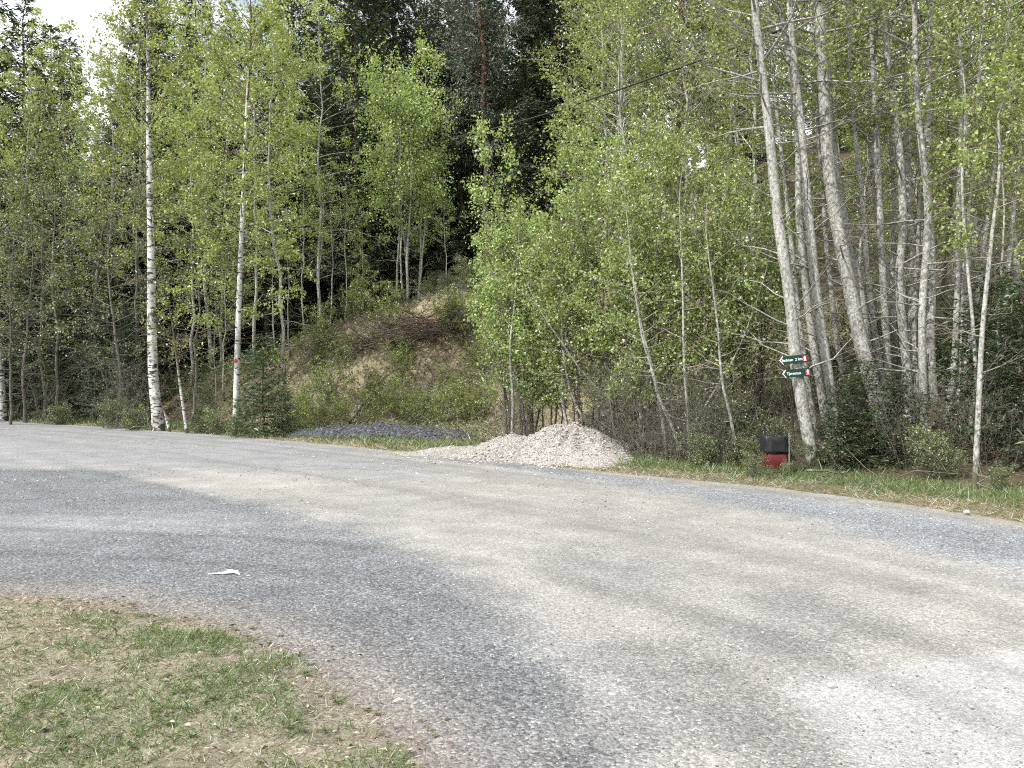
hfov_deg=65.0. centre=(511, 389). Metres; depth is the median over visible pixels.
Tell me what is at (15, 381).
spruce tree
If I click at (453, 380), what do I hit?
leafy shrub
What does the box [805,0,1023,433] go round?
grey alder
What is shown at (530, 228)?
willow tree
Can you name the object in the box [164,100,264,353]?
spruce tree
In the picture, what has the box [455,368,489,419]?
bare shrub
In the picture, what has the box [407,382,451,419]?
bare shrub
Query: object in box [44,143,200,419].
alder tree
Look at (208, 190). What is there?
birch tree
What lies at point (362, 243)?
sapling
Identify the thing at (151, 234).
birch tree
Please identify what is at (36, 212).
alder tree
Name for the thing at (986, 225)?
grey alder
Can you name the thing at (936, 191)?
alder tree
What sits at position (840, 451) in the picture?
young spruce
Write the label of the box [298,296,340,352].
leafy shrub
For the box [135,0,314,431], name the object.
birch tree
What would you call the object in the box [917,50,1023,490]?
grey alder
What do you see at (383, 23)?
spruce tree
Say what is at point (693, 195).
alder tree
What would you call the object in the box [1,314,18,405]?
spruce tree
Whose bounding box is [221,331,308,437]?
young spruce
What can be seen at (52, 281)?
alder tree
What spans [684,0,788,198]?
spruce tree
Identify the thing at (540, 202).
spruce tree
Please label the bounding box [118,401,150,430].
leafy bush
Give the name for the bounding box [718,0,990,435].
grey alder
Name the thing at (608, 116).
spruce tree
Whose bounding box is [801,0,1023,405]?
grey alder
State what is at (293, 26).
spruce tree
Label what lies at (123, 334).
spruce tree
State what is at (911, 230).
grey alder
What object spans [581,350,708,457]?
bare shrub
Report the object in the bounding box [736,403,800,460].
leafy bush
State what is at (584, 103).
alder tree
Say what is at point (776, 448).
litter bin
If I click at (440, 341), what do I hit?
fallen branch
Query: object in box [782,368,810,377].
trail sign
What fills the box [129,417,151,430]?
fallen branch
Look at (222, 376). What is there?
sapling
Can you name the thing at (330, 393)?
bare shrub
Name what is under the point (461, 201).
pine tree
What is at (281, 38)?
birch tree
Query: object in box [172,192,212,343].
spruce tree
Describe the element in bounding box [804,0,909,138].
spruce tree
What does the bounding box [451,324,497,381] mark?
leafy shrub
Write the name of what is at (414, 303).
straw grass
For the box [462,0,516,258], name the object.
spruce tree
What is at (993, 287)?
young spruce
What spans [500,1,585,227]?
spruce tree
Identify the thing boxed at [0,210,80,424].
alder tree
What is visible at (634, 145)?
sapling
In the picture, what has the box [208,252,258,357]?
sapling
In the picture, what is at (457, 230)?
spruce tree
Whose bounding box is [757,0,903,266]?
alder tree
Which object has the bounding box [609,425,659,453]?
fallen branch
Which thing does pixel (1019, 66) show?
grey alder
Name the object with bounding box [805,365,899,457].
bare shrub
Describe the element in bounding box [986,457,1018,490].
leafy bush
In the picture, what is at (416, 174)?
aspen tree
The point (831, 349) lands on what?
leafy bush
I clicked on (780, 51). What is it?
alder tree
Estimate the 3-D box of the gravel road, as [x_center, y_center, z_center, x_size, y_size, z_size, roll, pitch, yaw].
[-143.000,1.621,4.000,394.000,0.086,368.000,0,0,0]
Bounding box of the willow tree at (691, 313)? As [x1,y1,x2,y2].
[601,91,769,458]
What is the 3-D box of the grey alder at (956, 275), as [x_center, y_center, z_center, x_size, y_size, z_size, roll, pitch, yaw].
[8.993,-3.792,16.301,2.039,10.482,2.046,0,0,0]
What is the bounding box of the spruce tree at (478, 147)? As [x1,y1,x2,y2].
[447,8,512,264]
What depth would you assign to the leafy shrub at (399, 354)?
33.57 m
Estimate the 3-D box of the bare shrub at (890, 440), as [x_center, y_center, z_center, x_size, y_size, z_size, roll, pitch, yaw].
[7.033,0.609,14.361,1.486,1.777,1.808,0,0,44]
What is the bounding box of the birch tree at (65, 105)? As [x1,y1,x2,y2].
[0,49,145,405]
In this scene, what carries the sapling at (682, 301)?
on the ground at (433, 354)
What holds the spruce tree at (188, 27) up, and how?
on the ground at (433, 354)
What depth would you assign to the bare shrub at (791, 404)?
16.48 m
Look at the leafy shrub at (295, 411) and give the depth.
30.79 m
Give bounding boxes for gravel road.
[0,421,1023,767]
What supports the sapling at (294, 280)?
on the ground at (433, 354)
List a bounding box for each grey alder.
[610,0,902,468]
[668,0,979,453]
[671,0,940,454]
[699,0,990,419]
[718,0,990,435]
[728,0,843,441]
[750,2,862,408]
[751,8,857,386]
[758,0,1019,416]
[776,0,1023,422]
[795,0,912,415]
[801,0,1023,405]
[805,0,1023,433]
[812,0,929,401]
[838,0,936,395]
[857,0,946,392]
[860,0,962,405]
[898,0,1012,422]
[902,0,1023,411]
[902,1,1023,451]
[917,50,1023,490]
[920,0,1023,386]
[923,83,1023,439]
[939,1,1023,393]
[962,2,1023,389]
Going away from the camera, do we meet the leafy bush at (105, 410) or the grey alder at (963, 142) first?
the grey alder at (963, 142)
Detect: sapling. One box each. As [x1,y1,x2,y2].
[140,294,203,432]
[154,392,172,431]
[195,284,235,410]
[203,243,243,398]
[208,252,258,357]
[246,204,296,356]
[263,208,304,357]
[281,170,329,338]
[300,168,341,326]
[310,172,360,325]
[322,169,370,321]
[345,216,374,307]
[433,190,460,274]
[478,186,559,431]
[483,222,661,451]
[519,161,603,423]
[523,217,629,429]
[556,189,695,458]
[581,138,705,459]
[593,89,687,451]
[630,102,748,452]
[654,130,778,462]
[669,196,798,457]
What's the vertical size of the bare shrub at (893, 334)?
3.159 m
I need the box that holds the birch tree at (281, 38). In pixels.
[185,0,337,382]
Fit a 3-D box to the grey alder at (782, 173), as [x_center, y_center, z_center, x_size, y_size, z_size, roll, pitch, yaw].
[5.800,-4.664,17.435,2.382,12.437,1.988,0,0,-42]
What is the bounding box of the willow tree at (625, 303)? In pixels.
[542,119,724,451]
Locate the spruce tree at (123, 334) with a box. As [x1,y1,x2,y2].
[100,301,149,418]
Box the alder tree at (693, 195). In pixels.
[611,0,795,248]
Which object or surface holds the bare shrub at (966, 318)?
on the ground at (433, 354)
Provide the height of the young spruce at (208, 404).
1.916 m
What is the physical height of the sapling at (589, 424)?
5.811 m
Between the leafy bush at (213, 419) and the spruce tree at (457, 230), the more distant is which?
the spruce tree at (457, 230)
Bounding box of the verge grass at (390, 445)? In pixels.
[8,273,1023,520]
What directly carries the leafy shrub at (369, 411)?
on the ground at (433, 354)
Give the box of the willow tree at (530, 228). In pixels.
[465,103,625,434]
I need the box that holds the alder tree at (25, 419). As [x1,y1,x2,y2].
[0,170,97,422]
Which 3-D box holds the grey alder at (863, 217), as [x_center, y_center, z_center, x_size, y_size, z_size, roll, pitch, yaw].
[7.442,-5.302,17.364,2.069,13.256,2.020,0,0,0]
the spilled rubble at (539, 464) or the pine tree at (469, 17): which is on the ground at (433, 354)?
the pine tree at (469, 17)
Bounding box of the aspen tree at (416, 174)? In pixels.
[344,23,485,304]
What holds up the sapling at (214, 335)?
on the ground at (433, 354)
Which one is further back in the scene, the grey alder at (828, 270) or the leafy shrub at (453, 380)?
the leafy shrub at (453, 380)
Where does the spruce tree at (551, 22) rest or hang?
on the ground at (433, 354)
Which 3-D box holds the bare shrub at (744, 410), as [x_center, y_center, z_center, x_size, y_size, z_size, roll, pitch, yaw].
[4.966,0.198,17.713,2.312,2.764,2.812,0,0,-29]
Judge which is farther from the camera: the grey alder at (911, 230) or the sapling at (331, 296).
the sapling at (331, 296)
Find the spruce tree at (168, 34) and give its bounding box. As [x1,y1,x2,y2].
[116,0,198,322]
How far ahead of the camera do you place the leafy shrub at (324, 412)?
30.45 m
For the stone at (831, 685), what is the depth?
4.30 m
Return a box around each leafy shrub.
[274,369,319,420]
[284,387,314,428]
[289,321,333,374]
[293,389,332,425]
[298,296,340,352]
[301,393,335,426]
[307,354,347,406]
[325,329,370,366]
[328,388,356,424]
[334,277,368,323]
[335,357,389,415]
[347,262,391,315]
[347,389,389,423]
[350,276,400,335]
[365,367,417,422]
[379,385,406,418]
[381,330,419,386]
[395,381,432,422]
[398,388,433,423]
[412,383,441,409]
[414,383,461,426]
[426,288,465,341]
[435,374,478,422]
[436,358,476,405]
[441,281,488,348]
[446,371,494,424]
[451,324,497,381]
[454,367,502,422]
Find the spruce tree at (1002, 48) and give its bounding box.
[955,0,1023,116]
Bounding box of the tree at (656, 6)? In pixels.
[600,0,756,272]
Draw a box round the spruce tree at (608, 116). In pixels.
[558,0,649,226]
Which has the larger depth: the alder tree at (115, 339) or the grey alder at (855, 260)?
the alder tree at (115, 339)
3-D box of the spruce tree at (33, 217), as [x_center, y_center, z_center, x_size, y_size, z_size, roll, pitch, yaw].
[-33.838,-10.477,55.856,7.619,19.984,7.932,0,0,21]
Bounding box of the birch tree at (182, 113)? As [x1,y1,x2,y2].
[108,0,291,371]
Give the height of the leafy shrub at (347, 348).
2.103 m
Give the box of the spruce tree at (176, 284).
[163,5,277,351]
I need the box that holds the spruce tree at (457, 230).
[395,23,495,281]
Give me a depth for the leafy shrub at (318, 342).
34.83 m
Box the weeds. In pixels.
[0,596,440,767]
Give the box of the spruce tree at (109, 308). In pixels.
[73,249,144,399]
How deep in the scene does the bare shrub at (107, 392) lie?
33.24 m
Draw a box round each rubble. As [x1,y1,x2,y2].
[313,421,659,469]
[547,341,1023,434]
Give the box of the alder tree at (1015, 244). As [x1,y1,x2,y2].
[910,0,1023,305]
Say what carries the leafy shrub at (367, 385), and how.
on the ground at (433, 354)
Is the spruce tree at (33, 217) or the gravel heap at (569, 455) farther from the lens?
the spruce tree at (33, 217)
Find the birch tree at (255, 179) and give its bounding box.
[173,0,337,363]
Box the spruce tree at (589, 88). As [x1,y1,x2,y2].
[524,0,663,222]
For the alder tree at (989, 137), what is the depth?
24.97 m
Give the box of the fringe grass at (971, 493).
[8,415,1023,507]
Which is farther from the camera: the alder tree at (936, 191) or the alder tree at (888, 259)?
the alder tree at (888, 259)
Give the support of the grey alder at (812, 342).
on the ground at (433, 354)
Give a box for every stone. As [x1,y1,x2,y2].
[393,697,402,702]
[827,683,836,687]
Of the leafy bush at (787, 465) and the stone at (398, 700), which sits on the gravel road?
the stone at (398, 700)
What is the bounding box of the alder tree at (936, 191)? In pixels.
[859,97,973,308]
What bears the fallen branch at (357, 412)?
on the ground at (433, 354)
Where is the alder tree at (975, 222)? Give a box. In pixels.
[879,0,1023,353]
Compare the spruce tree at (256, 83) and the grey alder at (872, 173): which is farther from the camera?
the spruce tree at (256, 83)
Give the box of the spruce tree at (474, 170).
[430,0,532,258]
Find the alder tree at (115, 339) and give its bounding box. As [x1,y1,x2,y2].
[43,168,173,422]
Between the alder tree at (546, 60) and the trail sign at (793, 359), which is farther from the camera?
the alder tree at (546, 60)
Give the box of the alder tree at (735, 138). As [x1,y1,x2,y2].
[668,1,807,224]
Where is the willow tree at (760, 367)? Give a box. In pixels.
[694,109,823,429]
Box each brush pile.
[272,330,434,360]
[338,284,488,359]
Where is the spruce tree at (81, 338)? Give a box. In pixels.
[48,266,103,411]
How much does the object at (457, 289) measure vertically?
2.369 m
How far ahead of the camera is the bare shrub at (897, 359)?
17.73 m
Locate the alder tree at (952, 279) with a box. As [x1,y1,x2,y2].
[907,74,1016,305]
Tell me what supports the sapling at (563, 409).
on the ground at (433, 354)
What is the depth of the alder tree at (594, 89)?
30.80 m
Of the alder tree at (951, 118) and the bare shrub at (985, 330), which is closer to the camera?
the bare shrub at (985, 330)
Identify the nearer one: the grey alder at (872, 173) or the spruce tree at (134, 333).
the grey alder at (872, 173)
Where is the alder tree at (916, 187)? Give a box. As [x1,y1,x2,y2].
[832,0,1000,328]
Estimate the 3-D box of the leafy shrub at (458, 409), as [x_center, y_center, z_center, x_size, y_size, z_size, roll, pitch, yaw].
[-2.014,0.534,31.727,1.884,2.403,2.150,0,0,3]
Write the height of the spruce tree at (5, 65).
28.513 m
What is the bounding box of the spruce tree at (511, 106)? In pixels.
[472,0,555,241]
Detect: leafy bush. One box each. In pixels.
[43,401,73,424]
[94,394,127,428]
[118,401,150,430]
[200,406,231,433]
[225,409,255,436]
[390,287,410,305]
[410,274,434,300]
[425,270,455,293]
[435,269,462,294]
[451,252,484,292]
[475,280,497,312]
[671,424,719,466]
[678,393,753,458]
[718,426,759,466]
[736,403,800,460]
[739,448,768,476]
[763,465,782,479]
[779,457,794,475]
[787,441,813,469]
[790,324,862,407]
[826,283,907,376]
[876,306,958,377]
[897,419,956,480]
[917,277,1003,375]
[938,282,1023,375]
[940,446,970,478]
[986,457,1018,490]
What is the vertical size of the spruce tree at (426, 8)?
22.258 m
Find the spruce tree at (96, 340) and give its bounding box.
[70,304,114,420]
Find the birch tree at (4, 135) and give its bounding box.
[0,101,80,414]
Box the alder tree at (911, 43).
[883,0,964,98]
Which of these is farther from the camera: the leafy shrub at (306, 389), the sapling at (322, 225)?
the sapling at (322, 225)
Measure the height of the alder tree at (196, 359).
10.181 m
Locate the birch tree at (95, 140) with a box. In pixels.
[24,54,185,399]
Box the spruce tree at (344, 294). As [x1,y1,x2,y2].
[286,75,371,319]
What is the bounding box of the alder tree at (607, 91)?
[601,0,749,255]
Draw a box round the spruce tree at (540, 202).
[484,0,588,249]
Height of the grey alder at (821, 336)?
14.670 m
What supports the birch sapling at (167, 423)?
on the ground at (433, 354)
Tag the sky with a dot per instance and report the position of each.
(80, 11)
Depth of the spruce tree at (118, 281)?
48.30 m
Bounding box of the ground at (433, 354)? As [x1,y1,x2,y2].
[5,98,1023,521]
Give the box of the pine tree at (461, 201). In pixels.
[399,0,520,274]
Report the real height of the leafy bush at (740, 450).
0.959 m
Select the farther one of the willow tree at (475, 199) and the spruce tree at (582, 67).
the spruce tree at (582, 67)
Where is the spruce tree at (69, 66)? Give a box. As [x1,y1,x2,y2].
[12,36,158,376]
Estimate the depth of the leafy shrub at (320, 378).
33.26 m
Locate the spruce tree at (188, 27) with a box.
[166,0,252,307]
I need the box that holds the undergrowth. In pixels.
[6,179,1023,497]
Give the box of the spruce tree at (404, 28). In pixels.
[341,0,472,291]
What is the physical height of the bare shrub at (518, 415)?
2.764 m
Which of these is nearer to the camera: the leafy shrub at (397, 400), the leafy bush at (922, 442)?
the leafy bush at (922, 442)
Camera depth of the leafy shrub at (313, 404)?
32.27 m
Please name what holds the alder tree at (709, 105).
on the ground at (433, 354)
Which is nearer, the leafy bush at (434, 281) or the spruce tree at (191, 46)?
the leafy bush at (434, 281)
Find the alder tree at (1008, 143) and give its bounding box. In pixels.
[933,0,1023,280]
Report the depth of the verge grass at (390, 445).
16.74 m
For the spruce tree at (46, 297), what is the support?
on the ground at (433, 354)
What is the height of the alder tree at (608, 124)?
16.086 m
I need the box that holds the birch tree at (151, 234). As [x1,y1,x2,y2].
[56,0,222,430]
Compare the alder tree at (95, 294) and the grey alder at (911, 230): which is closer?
the grey alder at (911, 230)
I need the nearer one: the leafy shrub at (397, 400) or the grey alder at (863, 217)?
the grey alder at (863, 217)
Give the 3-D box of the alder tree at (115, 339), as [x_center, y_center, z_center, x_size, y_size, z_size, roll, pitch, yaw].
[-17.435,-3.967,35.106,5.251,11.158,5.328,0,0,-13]
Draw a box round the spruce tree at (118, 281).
[59,124,167,377]
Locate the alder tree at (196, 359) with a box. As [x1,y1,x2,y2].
[129,177,256,426]
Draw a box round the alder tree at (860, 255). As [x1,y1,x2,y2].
[816,64,922,291]
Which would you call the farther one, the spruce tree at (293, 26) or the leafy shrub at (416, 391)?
the spruce tree at (293, 26)
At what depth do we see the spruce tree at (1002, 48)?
53.74 m
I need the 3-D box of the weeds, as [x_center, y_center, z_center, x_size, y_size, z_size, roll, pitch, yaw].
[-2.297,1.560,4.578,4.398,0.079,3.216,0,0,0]
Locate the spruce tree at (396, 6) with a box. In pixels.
[299,0,454,309]
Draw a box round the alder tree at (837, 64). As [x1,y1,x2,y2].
[785,2,867,151]
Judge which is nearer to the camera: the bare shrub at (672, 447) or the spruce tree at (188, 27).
the bare shrub at (672, 447)
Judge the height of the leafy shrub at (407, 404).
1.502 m
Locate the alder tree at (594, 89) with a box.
[541,0,698,303]
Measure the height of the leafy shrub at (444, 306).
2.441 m
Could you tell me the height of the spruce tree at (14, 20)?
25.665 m
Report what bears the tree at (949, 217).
on the ground at (433, 354)
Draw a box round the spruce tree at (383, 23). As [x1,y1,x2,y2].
[268,0,445,318]
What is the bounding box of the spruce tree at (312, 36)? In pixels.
[242,0,395,327]
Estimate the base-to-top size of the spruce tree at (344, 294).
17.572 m
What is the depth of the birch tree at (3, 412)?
40.94 m
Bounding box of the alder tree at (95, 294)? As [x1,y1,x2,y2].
[5,87,175,418]
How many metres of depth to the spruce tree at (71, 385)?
40.10 m
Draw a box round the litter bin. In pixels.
[759,433,789,473]
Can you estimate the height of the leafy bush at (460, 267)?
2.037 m
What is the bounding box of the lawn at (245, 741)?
[0,594,426,767]
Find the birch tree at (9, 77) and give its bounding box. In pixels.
[0,1,126,416]
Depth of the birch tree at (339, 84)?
38.73 m
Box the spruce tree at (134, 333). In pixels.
[108,275,166,408]
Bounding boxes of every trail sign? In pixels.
[780,354,807,364]
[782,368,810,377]
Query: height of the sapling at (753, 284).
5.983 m
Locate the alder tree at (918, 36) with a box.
[880,0,958,109]
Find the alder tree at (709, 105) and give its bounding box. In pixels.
[656,0,815,280]
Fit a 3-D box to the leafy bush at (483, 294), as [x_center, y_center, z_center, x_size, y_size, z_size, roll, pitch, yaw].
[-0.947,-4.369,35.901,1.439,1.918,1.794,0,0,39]
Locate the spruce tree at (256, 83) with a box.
[200,2,311,327]
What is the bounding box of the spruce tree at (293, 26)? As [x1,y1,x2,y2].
[212,0,349,332]
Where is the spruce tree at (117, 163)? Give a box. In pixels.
[90,106,135,327]
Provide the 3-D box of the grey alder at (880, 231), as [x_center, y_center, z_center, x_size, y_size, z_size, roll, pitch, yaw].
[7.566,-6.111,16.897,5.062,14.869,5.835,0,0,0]
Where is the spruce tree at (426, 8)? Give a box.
[381,0,476,283]
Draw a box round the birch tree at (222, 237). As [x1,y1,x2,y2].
[151,44,295,365]
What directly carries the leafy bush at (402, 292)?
on the ground at (433, 354)
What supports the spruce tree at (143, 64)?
on the ground at (433, 354)
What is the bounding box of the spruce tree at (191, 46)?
[157,37,257,347]
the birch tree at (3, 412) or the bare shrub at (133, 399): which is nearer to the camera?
the bare shrub at (133, 399)
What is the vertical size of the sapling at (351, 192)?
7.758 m
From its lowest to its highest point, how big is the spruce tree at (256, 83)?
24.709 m
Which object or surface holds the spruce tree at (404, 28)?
on the ground at (433, 354)
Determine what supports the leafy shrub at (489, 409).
on the ground at (433, 354)
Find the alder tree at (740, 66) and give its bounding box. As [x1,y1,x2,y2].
[670,0,844,352]
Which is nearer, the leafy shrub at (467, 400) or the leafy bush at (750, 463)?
the leafy bush at (750, 463)
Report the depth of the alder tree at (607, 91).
35.73 m
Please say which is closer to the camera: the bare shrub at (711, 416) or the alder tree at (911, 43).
the bare shrub at (711, 416)
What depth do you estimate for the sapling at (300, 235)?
37.04 m
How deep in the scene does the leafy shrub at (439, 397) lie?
30.30 m
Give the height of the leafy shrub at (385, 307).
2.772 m
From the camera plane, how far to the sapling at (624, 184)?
17.37 m
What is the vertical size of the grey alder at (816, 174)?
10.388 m
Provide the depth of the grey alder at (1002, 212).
14.97 m
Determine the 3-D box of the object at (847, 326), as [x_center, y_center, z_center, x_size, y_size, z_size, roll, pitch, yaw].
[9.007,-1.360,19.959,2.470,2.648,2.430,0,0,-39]
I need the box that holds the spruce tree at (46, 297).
[7,247,66,414]
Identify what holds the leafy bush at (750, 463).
on the ground at (433, 354)
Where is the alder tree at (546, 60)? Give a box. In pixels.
[513,0,668,248]
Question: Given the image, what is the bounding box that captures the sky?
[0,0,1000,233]
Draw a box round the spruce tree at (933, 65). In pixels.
[908,2,962,100]
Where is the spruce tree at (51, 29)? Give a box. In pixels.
[2,18,91,339]
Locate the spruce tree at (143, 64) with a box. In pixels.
[61,0,206,361]
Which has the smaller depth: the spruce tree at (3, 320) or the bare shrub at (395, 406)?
the bare shrub at (395, 406)
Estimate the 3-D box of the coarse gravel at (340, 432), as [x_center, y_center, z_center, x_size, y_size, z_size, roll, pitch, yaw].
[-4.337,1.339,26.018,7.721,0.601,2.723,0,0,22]
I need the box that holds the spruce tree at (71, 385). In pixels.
[31,294,86,415]
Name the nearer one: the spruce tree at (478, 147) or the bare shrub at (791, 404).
the bare shrub at (791, 404)
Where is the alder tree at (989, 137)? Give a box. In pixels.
[922,5,1023,298]
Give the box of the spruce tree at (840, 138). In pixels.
[805,1,866,149]
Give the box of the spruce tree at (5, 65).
[0,0,85,385]
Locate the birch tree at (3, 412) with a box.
[0,122,57,420]
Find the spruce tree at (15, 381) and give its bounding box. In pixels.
[0,258,51,418]
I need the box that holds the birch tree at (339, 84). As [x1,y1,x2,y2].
[249,0,405,322]
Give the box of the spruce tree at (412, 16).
[375,0,476,284]
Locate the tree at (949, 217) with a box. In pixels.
[912,12,995,356]
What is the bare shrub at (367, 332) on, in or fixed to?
on the ground at (433, 354)
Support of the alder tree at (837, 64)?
on the ground at (433, 354)
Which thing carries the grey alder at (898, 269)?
on the ground at (433, 354)
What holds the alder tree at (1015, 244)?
on the ground at (433, 354)
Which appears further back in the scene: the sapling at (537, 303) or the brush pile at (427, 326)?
the brush pile at (427, 326)
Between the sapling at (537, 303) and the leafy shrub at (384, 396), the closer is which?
the sapling at (537, 303)
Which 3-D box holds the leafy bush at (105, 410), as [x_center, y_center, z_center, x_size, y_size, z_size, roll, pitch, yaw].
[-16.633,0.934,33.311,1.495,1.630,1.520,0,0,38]
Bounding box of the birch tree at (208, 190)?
[120,76,258,385]
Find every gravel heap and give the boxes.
[285,423,475,440]
[388,422,632,467]
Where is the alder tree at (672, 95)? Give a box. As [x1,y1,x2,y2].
[608,0,759,344]
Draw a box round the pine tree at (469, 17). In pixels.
[425,0,553,268]
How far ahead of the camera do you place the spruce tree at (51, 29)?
57.84 m
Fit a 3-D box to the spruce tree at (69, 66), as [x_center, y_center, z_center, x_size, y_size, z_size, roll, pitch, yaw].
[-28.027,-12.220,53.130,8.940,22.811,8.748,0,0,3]
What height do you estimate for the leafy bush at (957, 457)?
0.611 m
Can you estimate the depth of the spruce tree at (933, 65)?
86.35 m
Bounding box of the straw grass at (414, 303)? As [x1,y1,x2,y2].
[37,276,975,509]
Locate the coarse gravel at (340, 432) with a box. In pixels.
[277,422,479,440]
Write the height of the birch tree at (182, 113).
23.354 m
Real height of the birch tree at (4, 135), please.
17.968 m
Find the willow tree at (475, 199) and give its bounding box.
[457,165,582,435]
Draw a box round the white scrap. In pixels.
[208,569,239,574]
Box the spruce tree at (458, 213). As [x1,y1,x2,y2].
[403,0,507,274]
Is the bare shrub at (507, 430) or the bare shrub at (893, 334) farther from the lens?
the bare shrub at (507, 430)
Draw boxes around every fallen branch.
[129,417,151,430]
[348,370,384,423]
[428,335,450,351]
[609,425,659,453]
[805,461,848,475]
[974,455,992,489]
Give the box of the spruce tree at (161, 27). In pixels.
[111,9,222,364]
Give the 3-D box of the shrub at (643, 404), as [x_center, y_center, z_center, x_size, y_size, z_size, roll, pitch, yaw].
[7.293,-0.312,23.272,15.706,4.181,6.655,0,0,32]
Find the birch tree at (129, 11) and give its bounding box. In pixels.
[51,0,222,360]
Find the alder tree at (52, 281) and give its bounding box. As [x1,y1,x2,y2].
[0,153,115,421]
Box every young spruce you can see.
[185,386,224,433]
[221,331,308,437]
[265,388,300,436]
[806,385,883,472]
[822,357,909,469]
[865,367,943,471]
[907,260,1023,450]
[940,278,1023,463]
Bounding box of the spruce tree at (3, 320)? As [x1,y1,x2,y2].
[0,136,32,376]
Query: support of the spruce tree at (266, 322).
on the ground at (433, 354)
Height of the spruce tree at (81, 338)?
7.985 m
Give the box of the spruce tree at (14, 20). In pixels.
[0,0,92,386]
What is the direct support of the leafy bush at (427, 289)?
on the ground at (433, 354)
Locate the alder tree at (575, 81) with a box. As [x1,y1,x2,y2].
[544,0,677,239]
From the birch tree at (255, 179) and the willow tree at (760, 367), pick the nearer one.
the willow tree at (760, 367)
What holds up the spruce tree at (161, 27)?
on the ground at (433, 354)
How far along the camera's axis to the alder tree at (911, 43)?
58.46 m
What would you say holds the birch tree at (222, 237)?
on the ground at (433, 354)
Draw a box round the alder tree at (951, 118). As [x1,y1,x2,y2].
[877,0,1023,270]
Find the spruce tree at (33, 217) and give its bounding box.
[0,111,76,378]
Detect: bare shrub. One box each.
[19,357,82,423]
[70,341,147,427]
[96,357,178,428]
[158,366,232,428]
[312,374,352,420]
[346,309,386,354]
[381,385,407,419]
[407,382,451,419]
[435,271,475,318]
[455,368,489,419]
[478,356,572,435]
[478,374,549,436]
[573,340,668,450]
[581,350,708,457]
[617,354,729,461]
[637,354,735,461]
[651,358,777,465]
[685,340,804,455]
[745,413,811,471]
[756,326,865,447]
[772,278,929,424]
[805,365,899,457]
[841,263,975,398]
[857,376,956,469]
[899,360,1003,463]
[905,262,1023,380]
[934,277,1023,405]
[945,365,1023,472]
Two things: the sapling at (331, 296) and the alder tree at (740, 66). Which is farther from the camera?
the sapling at (331, 296)
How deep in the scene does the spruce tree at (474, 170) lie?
55.54 m
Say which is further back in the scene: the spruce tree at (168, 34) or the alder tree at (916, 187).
the spruce tree at (168, 34)
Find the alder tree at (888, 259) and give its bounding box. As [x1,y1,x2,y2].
[796,2,993,262]
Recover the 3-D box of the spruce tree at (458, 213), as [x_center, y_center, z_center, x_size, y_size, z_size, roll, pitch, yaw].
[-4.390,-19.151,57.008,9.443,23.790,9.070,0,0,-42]
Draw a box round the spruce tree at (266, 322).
[209,60,323,348]
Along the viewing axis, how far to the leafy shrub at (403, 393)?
31.49 m
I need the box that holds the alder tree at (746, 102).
[705,1,924,290]
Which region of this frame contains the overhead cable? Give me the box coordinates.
[425,24,794,142]
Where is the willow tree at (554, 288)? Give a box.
[510,89,682,435]
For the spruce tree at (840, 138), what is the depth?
64.98 m
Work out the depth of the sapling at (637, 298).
16.92 m
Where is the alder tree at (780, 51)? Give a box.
[760,2,810,144]
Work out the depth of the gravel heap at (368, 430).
25.09 m
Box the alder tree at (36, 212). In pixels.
[0,149,71,393]
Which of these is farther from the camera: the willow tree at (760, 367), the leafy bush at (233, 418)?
the leafy bush at (233, 418)
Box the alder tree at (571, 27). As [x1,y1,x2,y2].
[550,2,699,211]
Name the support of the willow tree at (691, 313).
on the ground at (433, 354)
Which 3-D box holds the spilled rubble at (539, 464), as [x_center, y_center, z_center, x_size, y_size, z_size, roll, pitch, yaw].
[-0.487,1.172,19.205,8.207,0.901,5.573,0,0,14]
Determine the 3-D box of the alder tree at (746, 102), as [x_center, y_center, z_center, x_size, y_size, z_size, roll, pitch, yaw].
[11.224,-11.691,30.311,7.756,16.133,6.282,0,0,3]
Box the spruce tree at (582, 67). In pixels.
[556,2,614,225]
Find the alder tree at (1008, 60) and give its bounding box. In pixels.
[980,2,1023,124]
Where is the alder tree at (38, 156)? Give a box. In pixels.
[0,76,135,418]
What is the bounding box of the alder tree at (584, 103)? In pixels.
[538,0,705,336]
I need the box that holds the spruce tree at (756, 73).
[695,0,793,154]
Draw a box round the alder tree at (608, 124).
[560,0,670,233]
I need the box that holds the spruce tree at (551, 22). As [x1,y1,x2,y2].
[468,0,618,232]
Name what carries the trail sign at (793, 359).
attached to the grey alder at (798, 383)

